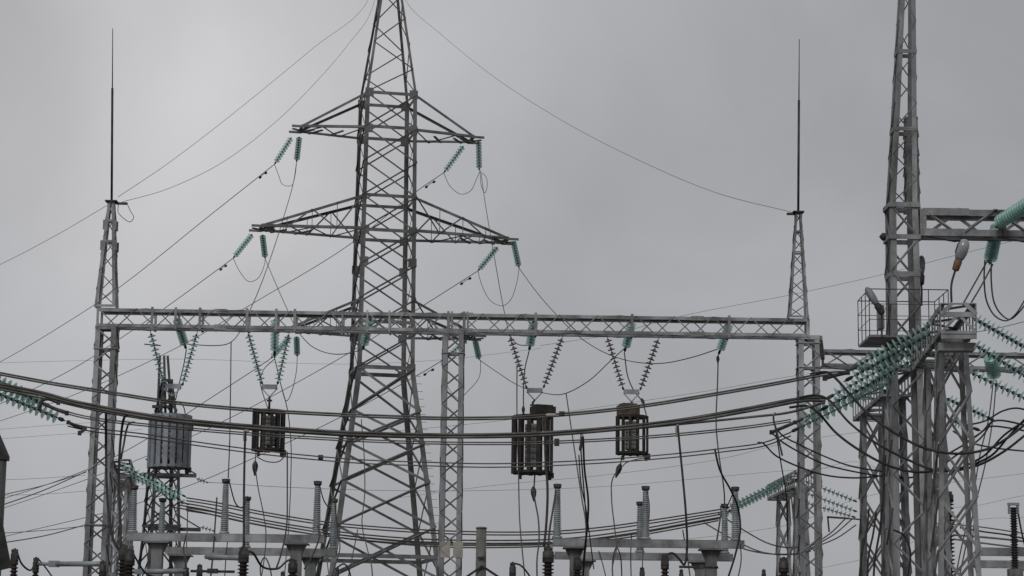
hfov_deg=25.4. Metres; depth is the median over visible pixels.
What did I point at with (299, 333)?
slack span
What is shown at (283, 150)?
insulator string
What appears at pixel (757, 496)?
insulator string
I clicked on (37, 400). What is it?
insulator string
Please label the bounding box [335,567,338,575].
bushing
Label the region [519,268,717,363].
slack span
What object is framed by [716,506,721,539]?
cable
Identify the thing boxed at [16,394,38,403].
insulator string
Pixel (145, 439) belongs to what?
line conductor
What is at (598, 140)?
earth wire
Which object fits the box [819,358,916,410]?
insulator string
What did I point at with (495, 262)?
slack span
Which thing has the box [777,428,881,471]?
jumper cable
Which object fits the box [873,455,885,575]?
hanging cable
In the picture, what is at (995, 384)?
insulator string
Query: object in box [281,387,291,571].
dropper cable
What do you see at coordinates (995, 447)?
jumper cable
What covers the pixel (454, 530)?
busbar conductor
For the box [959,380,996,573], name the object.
dropper wire
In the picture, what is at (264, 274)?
slack span
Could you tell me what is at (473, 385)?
jumper wire
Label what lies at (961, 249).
floodlight
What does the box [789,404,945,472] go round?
jumper cable
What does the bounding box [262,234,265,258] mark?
insulator string
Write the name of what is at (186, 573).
bushing
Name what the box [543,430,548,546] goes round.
dropper cable
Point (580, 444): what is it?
busbar clamp
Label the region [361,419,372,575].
dropper cable
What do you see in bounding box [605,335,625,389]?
insulator string
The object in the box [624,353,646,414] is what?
dropper cable
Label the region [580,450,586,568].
dropper cable
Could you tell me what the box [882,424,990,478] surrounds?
hanging cable
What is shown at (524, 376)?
dropper cable
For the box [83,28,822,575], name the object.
portal gantry
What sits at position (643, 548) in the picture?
dropper cable
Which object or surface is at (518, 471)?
dropper cable
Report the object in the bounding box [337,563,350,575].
cable
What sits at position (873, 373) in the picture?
insulator string
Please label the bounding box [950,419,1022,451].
hanging cable
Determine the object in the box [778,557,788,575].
bushing
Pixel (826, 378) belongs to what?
dead end fitting
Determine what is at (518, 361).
insulator string
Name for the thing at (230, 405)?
dropper cable
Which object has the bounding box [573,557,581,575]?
bushing
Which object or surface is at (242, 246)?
insulator string
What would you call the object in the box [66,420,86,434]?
dead end fitting
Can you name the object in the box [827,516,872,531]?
bracket
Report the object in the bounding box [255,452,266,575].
dropper cable
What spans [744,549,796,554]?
jumper cable
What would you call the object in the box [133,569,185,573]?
rotary switch
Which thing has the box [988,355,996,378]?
insulator string
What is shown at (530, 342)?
insulator string
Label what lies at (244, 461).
dropper cable
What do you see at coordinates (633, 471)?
distant wire
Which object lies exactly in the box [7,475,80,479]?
distant wire
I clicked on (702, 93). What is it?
sky
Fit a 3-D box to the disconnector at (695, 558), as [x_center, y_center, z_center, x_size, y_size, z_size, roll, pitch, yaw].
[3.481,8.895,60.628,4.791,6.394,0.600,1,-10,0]
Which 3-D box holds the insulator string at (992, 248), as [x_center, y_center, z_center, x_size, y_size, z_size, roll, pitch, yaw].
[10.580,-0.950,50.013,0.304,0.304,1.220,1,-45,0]
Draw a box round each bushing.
[10,548,18,575]
[32,557,38,575]
[99,560,105,575]
[117,544,127,575]
[124,549,134,575]
[183,567,188,575]
[196,564,202,575]
[237,546,248,575]
[287,559,297,575]
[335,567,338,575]
[509,562,515,575]
[542,546,553,575]
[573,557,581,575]
[639,567,644,575]
[661,553,668,575]
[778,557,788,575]
[949,491,954,574]
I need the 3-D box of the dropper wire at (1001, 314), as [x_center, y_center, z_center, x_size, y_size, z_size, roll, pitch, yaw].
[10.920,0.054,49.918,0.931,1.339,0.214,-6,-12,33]
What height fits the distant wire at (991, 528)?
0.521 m
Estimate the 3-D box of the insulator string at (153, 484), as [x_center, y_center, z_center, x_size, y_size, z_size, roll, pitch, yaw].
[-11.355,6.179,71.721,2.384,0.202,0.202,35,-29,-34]
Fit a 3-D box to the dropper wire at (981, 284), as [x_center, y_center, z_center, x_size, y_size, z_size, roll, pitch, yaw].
[9.973,-0.061,48.443,0.059,1.560,3.635,-3,-10,20]
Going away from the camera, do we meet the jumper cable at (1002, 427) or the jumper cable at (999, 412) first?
the jumper cable at (999, 412)
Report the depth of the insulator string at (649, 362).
60.84 m
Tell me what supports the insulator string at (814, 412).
attached to the dead end fitting at (771, 432)
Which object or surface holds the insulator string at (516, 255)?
hanging from the lattice pylon at (357, 372)
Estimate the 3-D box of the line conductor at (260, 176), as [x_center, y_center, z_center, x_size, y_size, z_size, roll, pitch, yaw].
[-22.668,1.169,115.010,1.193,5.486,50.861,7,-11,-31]
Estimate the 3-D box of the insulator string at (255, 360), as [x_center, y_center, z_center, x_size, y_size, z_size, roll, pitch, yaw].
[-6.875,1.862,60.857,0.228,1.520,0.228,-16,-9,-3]
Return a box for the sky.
[0,0,1023,575]
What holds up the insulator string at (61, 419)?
attached to the dead end fitting at (83, 428)
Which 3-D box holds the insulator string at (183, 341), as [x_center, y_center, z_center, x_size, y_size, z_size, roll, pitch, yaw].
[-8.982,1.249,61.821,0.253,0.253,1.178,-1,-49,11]
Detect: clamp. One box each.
[252,461,257,475]
[531,486,535,501]
[542,413,555,430]
[579,434,582,450]
[615,463,621,477]
[772,412,782,455]
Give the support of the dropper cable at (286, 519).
hanging from the portal gantry at (447, 332)
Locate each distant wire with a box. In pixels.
[2,429,141,438]
[5,471,85,503]
[5,472,85,494]
[5,526,82,532]
[7,348,539,363]
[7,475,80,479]
[7,525,83,542]
[30,488,161,494]
[208,466,848,490]
[400,432,857,497]
[401,370,835,430]
[682,473,1023,539]
[937,523,1023,533]
[953,534,1022,541]
[953,538,1023,547]
[978,321,1023,331]
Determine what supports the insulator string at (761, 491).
attached to the bus gantry at (778, 497)
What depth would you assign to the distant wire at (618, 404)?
120.74 m
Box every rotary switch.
[37,561,107,566]
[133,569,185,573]
[204,553,237,560]
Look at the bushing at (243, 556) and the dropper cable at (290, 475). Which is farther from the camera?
the dropper cable at (290, 475)
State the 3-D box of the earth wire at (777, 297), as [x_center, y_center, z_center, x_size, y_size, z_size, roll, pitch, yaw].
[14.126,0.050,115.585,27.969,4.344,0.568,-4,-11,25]
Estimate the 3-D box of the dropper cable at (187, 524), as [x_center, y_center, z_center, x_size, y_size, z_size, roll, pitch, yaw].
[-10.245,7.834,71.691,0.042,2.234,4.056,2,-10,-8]
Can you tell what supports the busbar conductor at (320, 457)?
hanging from the insulator string at (61, 419)
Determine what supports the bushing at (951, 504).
on the ground
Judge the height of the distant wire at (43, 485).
1.345 m
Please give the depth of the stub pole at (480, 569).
65.53 m
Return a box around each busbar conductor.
[0,370,845,419]
[0,383,825,438]
[0,388,824,438]
[56,407,790,445]
[67,423,790,467]
[172,501,721,545]
[186,497,719,535]
[186,507,718,547]
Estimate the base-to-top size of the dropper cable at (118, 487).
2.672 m
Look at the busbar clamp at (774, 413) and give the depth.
45.12 m
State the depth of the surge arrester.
51.76 m
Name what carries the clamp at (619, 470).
hanging from the dropper cable at (613, 519)
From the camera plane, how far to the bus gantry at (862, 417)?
50.69 m
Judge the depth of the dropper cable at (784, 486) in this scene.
49.33 m
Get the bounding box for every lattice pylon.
[137,344,200,575]
[249,0,518,575]
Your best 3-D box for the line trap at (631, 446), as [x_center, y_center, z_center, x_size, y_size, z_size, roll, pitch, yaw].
[3.220,3.647,60.571,0.925,1.907,0.880,1,-10,0]
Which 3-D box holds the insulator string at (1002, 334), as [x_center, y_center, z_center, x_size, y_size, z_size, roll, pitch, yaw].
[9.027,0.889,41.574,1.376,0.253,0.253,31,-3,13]
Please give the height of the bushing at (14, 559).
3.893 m
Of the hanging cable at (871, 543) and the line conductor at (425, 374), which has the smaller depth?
the hanging cable at (871, 543)
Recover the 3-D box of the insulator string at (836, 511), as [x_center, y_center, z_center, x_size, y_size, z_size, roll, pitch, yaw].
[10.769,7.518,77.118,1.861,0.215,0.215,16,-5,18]
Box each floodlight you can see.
[865,287,884,338]
[920,255,924,305]
[950,239,968,301]
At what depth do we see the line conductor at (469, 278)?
105.52 m
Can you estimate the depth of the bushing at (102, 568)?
42.66 m
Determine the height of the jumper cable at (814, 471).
0.726 m
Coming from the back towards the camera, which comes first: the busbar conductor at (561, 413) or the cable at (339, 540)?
the cable at (339, 540)
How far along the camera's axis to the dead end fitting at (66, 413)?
45.20 m
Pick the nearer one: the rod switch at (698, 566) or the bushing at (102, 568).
the bushing at (102, 568)
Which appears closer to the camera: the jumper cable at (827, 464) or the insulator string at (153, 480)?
the jumper cable at (827, 464)
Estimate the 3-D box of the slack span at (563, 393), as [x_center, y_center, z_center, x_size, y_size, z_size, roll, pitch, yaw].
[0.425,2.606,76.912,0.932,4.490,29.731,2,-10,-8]
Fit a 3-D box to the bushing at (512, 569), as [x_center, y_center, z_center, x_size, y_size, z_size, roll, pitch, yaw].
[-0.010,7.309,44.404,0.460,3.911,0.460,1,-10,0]
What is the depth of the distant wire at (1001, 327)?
60.73 m
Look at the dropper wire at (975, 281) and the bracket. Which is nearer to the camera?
the dropper wire at (975, 281)
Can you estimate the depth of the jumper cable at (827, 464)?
47.08 m
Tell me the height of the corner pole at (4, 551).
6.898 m
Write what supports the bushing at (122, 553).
on the ground
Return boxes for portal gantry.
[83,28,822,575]
[820,336,1023,372]
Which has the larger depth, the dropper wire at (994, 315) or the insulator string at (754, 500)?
the insulator string at (754, 500)
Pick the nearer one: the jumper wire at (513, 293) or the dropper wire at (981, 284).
the dropper wire at (981, 284)
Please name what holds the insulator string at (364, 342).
attached to the portal gantry at (447, 332)
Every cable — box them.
[18,553,35,570]
[105,413,119,550]
[117,415,126,545]
[121,421,134,459]
[135,556,152,575]
[175,350,186,399]
[183,534,186,566]
[186,507,187,546]
[210,497,217,575]
[228,342,231,477]
[229,483,246,507]
[243,431,245,545]
[248,550,291,569]
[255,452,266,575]
[260,557,271,575]
[276,452,287,567]
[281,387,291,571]
[304,526,319,569]
[319,483,333,506]
[332,502,340,575]
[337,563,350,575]
[348,529,357,575]
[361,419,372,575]
[514,562,529,575]
[516,364,524,575]
[523,351,529,413]
[533,475,539,575]
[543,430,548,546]
[547,490,556,545]
[565,393,585,558]
[578,455,593,568]
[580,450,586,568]
[582,436,588,575]
[611,456,621,575]
[612,547,621,575]
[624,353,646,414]
[630,535,631,575]
[642,490,649,566]
[666,426,687,565]
[682,530,690,575]
[704,522,810,553]
[714,450,740,575]
[715,355,724,503]
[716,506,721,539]
[718,513,797,547]
[738,544,741,575]
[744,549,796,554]
[757,442,876,478]
[773,434,881,476]
[775,431,788,540]
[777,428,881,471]
[786,490,794,557]
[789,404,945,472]
[796,394,1023,471]
[809,525,855,550]
[810,371,1023,454]
[810,520,850,548]
[811,519,844,545]
[860,508,869,575]
[867,512,876,575]
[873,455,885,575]
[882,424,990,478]
[893,529,911,575]
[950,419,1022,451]
[952,422,1023,472]
[952,430,1023,451]
[960,527,1023,538]
[968,425,1023,440]
[973,407,1023,424]
[975,419,1023,464]
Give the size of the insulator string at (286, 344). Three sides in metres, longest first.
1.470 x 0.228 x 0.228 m
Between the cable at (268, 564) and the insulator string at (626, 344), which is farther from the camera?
the insulator string at (626, 344)
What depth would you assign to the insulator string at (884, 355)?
65.57 m
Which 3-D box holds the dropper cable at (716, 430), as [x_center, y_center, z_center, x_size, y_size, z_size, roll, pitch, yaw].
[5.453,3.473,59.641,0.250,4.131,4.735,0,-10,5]
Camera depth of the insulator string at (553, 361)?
60.84 m
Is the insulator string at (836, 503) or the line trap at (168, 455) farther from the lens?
the insulator string at (836, 503)
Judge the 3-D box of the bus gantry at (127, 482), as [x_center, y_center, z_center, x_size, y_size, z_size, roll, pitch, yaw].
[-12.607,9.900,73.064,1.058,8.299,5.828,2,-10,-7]
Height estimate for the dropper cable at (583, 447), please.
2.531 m
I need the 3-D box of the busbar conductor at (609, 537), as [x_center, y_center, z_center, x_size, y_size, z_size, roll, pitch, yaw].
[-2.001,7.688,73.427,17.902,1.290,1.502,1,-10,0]
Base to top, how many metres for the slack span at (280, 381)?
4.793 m
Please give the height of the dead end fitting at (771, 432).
0.298 m
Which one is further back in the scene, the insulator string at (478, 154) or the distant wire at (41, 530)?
the insulator string at (478, 154)
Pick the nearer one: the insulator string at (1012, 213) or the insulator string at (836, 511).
the insulator string at (1012, 213)
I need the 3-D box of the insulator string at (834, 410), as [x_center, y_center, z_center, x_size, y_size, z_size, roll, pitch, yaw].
[6.892,2.487,47.585,2.520,0.235,0.235,-25,-4,-13]
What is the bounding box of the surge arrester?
[1007,503,1023,575]
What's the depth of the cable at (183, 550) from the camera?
52.21 m
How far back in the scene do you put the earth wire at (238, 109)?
77.08 m
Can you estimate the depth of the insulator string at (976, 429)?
50.71 m
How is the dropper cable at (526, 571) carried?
attached to the bushing at (512, 569)
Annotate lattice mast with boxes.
[879,0,1023,575]
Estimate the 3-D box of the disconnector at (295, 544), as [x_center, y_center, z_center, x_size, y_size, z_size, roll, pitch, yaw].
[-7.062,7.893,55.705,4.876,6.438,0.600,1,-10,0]
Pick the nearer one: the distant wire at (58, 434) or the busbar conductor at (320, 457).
the busbar conductor at (320, 457)
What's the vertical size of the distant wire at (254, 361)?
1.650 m
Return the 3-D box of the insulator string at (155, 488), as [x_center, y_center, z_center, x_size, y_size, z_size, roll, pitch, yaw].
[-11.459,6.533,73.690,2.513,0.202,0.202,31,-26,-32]
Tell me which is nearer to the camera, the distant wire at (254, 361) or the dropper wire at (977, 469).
the dropper wire at (977, 469)
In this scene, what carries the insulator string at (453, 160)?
hanging from the lattice pylon at (357, 372)
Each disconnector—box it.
[125,479,325,575]
[158,496,337,575]
[552,484,744,575]
[554,501,732,575]
[973,560,1023,570]
[974,547,1023,555]
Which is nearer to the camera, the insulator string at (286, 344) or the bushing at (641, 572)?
the bushing at (641, 572)
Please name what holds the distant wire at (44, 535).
attached to the portal gantry at (447, 332)
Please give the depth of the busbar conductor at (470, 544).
74.83 m
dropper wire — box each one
[956,380,993,568]
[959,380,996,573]
[963,260,988,302]
[970,264,992,302]
[983,260,1023,320]
[990,263,1023,319]
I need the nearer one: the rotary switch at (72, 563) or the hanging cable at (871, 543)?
the rotary switch at (72, 563)
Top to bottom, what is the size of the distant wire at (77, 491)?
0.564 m
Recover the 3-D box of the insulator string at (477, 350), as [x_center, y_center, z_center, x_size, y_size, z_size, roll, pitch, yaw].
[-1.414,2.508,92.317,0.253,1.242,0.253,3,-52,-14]
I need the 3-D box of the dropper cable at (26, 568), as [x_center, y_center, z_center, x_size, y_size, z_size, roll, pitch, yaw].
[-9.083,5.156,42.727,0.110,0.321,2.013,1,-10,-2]
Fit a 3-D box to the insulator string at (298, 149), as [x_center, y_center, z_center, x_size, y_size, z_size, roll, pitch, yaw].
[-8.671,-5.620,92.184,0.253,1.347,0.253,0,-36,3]
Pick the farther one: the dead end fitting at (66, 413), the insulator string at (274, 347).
the insulator string at (274, 347)
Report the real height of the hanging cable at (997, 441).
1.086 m
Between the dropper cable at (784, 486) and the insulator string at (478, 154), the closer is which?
the dropper cable at (784, 486)
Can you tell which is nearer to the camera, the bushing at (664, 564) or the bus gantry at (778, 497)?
the bushing at (664, 564)
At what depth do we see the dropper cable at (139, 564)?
43.06 m
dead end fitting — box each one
[38,397,59,409]
[45,403,68,415]
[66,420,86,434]
[769,420,796,434]
[822,370,849,380]
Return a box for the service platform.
[857,288,948,347]
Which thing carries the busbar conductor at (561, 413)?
attached to the insulator string at (854, 367)
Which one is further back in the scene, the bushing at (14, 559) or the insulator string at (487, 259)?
the insulator string at (487, 259)
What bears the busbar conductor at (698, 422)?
attached to the busbar conductor at (754, 408)
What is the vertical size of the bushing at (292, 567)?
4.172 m
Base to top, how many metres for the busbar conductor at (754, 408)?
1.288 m
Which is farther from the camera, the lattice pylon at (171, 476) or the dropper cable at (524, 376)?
the lattice pylon at (171, 476)
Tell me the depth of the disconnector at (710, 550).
55.77 m
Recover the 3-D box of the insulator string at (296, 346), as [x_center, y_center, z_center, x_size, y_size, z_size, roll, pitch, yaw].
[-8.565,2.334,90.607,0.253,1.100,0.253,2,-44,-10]
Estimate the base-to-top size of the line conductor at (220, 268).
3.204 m
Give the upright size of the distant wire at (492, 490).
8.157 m
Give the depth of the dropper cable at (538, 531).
56.43 m
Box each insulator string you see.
[0,380,47,405]
[0,393,65,421]
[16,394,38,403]
[120,464,185,496]
[123,468,180,499]
[126,474,187,504]
[150,330,165,387]
[177,318,186,349]
[181,331,197,385]
[233,234,251,257]
[247,331,262,383]
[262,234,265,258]
[273,319,275,357]
[274,137,291,163]
[277,331,289,384]
[296,136,299,161]
[296,336,297,356]
[362,319,370,350]
[444,146,462,172]
[474,340,479,359]
[478,141,479,170]
[478,247,497,270]
[508,334,527,388]
[513,242,519,267]
[528,321,533,350]
[542,336,564,387]
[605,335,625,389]
[624,327,629,352]
[638,336,660,389]
[718,332,725,354]
[727,475,793,508]
[727,482,786,511]
[727,486,781,513]
[791,382,891,431]
[797,372,896,421]
[805,481,856,501]
[808,503,855,517]
[809,494,856,511]
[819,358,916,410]
[825,346,922,399]
[843,332,930,381]
[849,321,936,370]
[879,348,885,373]
[946,398,993,420]
[951,419,981,430]
[970,372,1023,399]
[974,318,1023,348]
[974,343,1023,376]
[988,224,997,264]
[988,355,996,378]
[996,204,1023,224]
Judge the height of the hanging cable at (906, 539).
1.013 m
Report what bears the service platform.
attached to the lattice mast
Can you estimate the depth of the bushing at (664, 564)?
42.69 m
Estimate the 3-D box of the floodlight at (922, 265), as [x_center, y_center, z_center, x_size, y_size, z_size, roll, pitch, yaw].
[8.909,-0.162,49.499,0.183,1.123,0.203,1,-10,0]
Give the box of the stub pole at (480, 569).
[467,527,497,575]
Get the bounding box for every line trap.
[147,384,191,474]
[251,384,285,455]
[511,388,555,479]
[615,389,649,460]
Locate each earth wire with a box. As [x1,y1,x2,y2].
[0,205,106,264]
[118,2,366,196]
[123,0,374,201]
[405,0,789,211]
[540,241,1010,345]
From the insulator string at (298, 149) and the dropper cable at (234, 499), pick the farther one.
the insulator string at (298, 149)
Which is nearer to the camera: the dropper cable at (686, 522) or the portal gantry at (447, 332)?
the dropper cable at (686, 522)
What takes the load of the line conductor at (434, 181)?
attached to the insulator string at (453, 160)
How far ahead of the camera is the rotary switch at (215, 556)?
46.31 m
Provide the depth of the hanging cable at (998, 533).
49.82 m
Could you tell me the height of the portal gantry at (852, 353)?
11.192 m
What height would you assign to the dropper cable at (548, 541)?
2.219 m
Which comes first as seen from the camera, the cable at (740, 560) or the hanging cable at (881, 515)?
the hanging cable at (881, 515)
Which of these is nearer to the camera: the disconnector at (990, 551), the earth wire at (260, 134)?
the disconnector at (990, 551)
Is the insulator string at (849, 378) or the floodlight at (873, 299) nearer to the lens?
the insulator string at (849, 378)
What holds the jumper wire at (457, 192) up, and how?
hanging from the insulator string at (478, 154)
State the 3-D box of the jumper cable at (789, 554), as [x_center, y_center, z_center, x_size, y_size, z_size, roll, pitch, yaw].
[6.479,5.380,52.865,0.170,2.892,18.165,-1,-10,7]
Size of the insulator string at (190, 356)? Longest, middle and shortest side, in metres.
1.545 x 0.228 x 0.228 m
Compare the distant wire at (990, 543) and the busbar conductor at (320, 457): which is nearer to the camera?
the busbar conductor at (320, 457)
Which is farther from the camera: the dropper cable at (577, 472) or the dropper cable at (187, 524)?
the dropper cable at (187, 524)
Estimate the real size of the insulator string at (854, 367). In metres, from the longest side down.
1.871 x 0.235 x 0.235 m
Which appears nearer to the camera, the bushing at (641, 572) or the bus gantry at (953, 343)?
the bus gantry at (953, 343)
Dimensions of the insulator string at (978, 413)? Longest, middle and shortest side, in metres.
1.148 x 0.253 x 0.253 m
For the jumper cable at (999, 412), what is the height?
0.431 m
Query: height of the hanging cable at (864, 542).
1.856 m
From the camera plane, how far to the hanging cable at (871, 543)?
50.77 m
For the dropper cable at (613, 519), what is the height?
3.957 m
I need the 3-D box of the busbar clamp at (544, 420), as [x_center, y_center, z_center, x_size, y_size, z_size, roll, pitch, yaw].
[0.611,2.457,41.664,0.212,0.214,1.061,2,-10,-10]
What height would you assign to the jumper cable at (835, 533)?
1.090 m
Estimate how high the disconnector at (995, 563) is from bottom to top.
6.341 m
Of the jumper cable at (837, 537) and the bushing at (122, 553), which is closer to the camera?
the bushing at (122, 553)
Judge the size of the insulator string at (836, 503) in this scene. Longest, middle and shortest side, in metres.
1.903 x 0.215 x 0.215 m
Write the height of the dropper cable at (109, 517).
2.816 m
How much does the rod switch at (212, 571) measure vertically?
0.100 m
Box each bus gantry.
[109,459,136,575]
[767,470,813,575]
[852,371,911,575]
[911,302,981,575]
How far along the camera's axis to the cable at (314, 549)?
52.27 m
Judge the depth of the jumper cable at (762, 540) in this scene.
71.39 m
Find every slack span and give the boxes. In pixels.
[187,162,296,345]
[265,259,361,354]
[274,357,297,400]
[480,170,528,345]
[480,349,623,394]
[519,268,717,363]
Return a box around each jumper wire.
[233,258,264,281]
[260,359,274,407]
[441,361,480,397]
[444,171,479,194]
[478,270,518,305]
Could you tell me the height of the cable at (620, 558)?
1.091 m
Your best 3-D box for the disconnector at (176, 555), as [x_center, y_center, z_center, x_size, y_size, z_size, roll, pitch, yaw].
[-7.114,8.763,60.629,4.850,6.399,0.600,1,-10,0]
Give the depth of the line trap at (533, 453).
60.27 m
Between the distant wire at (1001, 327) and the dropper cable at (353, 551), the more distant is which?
the dropper cable at (353, 551)
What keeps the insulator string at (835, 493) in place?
attached to the bus gantry at (778, 497)
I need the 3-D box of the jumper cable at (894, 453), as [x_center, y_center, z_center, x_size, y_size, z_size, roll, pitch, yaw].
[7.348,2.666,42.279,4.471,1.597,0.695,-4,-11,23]
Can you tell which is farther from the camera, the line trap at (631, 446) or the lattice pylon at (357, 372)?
the lattice pylon at (357, 372)
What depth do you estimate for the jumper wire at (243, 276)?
91.76 m
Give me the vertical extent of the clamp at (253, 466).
0.400 m
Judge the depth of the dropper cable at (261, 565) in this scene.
42.95 m
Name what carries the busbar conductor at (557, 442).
attached to the dead end fitting at (66, 413)
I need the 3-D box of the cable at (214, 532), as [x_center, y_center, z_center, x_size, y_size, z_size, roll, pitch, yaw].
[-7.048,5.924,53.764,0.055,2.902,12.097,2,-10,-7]
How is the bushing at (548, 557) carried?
on the ground
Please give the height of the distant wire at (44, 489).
1.607 m
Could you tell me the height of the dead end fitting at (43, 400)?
0.244 m
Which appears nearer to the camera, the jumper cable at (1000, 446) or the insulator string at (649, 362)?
the jumper cable at (1000, 446)
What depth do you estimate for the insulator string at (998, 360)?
42.59 m
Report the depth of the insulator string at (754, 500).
76.44 m
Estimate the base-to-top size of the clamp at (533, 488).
0.401 m
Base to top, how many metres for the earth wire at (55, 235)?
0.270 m
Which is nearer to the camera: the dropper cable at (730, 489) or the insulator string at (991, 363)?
the dropper cable at (730, 489)
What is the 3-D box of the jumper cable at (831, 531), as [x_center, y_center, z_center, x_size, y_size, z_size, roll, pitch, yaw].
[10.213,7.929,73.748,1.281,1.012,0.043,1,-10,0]
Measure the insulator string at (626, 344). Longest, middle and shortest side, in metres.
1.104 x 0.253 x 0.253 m
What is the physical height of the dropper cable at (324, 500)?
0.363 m
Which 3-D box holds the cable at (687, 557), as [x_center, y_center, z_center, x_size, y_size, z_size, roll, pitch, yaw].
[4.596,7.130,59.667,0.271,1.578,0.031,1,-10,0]
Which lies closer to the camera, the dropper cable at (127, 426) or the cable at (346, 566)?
the dropper cable at (127, 426)
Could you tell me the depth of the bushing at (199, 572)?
45.64 m
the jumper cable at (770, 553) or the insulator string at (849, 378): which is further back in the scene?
the jumper cable at (770, 553)
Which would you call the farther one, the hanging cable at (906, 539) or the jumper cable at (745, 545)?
the jumper cable at (745, 545)
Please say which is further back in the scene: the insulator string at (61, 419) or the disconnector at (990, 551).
the disconnector at (990, 551)
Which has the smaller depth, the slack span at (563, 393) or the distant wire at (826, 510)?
the slack span at (563, 393)
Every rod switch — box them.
[190,568,234,573]
[679,564,717,568]
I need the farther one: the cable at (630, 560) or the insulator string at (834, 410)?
the cable at (630, 560)
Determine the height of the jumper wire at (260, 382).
1.496 m
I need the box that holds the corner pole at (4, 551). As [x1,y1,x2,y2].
[0,435,10,575]
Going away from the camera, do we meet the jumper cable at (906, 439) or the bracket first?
the jumper cable at (906, 439)
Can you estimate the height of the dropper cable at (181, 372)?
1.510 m
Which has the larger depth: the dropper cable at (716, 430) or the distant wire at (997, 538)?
the distant wire at (997, 538)
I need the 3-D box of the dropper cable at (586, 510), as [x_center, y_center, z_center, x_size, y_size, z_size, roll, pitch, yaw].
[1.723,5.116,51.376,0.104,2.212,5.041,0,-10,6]
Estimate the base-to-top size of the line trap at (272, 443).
1.946 m
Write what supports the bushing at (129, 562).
on the ground
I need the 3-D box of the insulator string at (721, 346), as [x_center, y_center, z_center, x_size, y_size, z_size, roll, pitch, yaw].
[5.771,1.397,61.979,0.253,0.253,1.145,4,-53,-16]
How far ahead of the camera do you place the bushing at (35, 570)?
43.66 m
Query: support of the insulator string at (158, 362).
hanging from the portal gantry at (447, 332)
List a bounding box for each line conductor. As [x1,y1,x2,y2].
[0,165,273,361]
[0,258,232,403]
[1,173,442,420]
[4,271,477,507]
[5,358,270,497]
[8,361,440,535]
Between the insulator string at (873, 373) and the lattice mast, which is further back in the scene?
the lattice mast

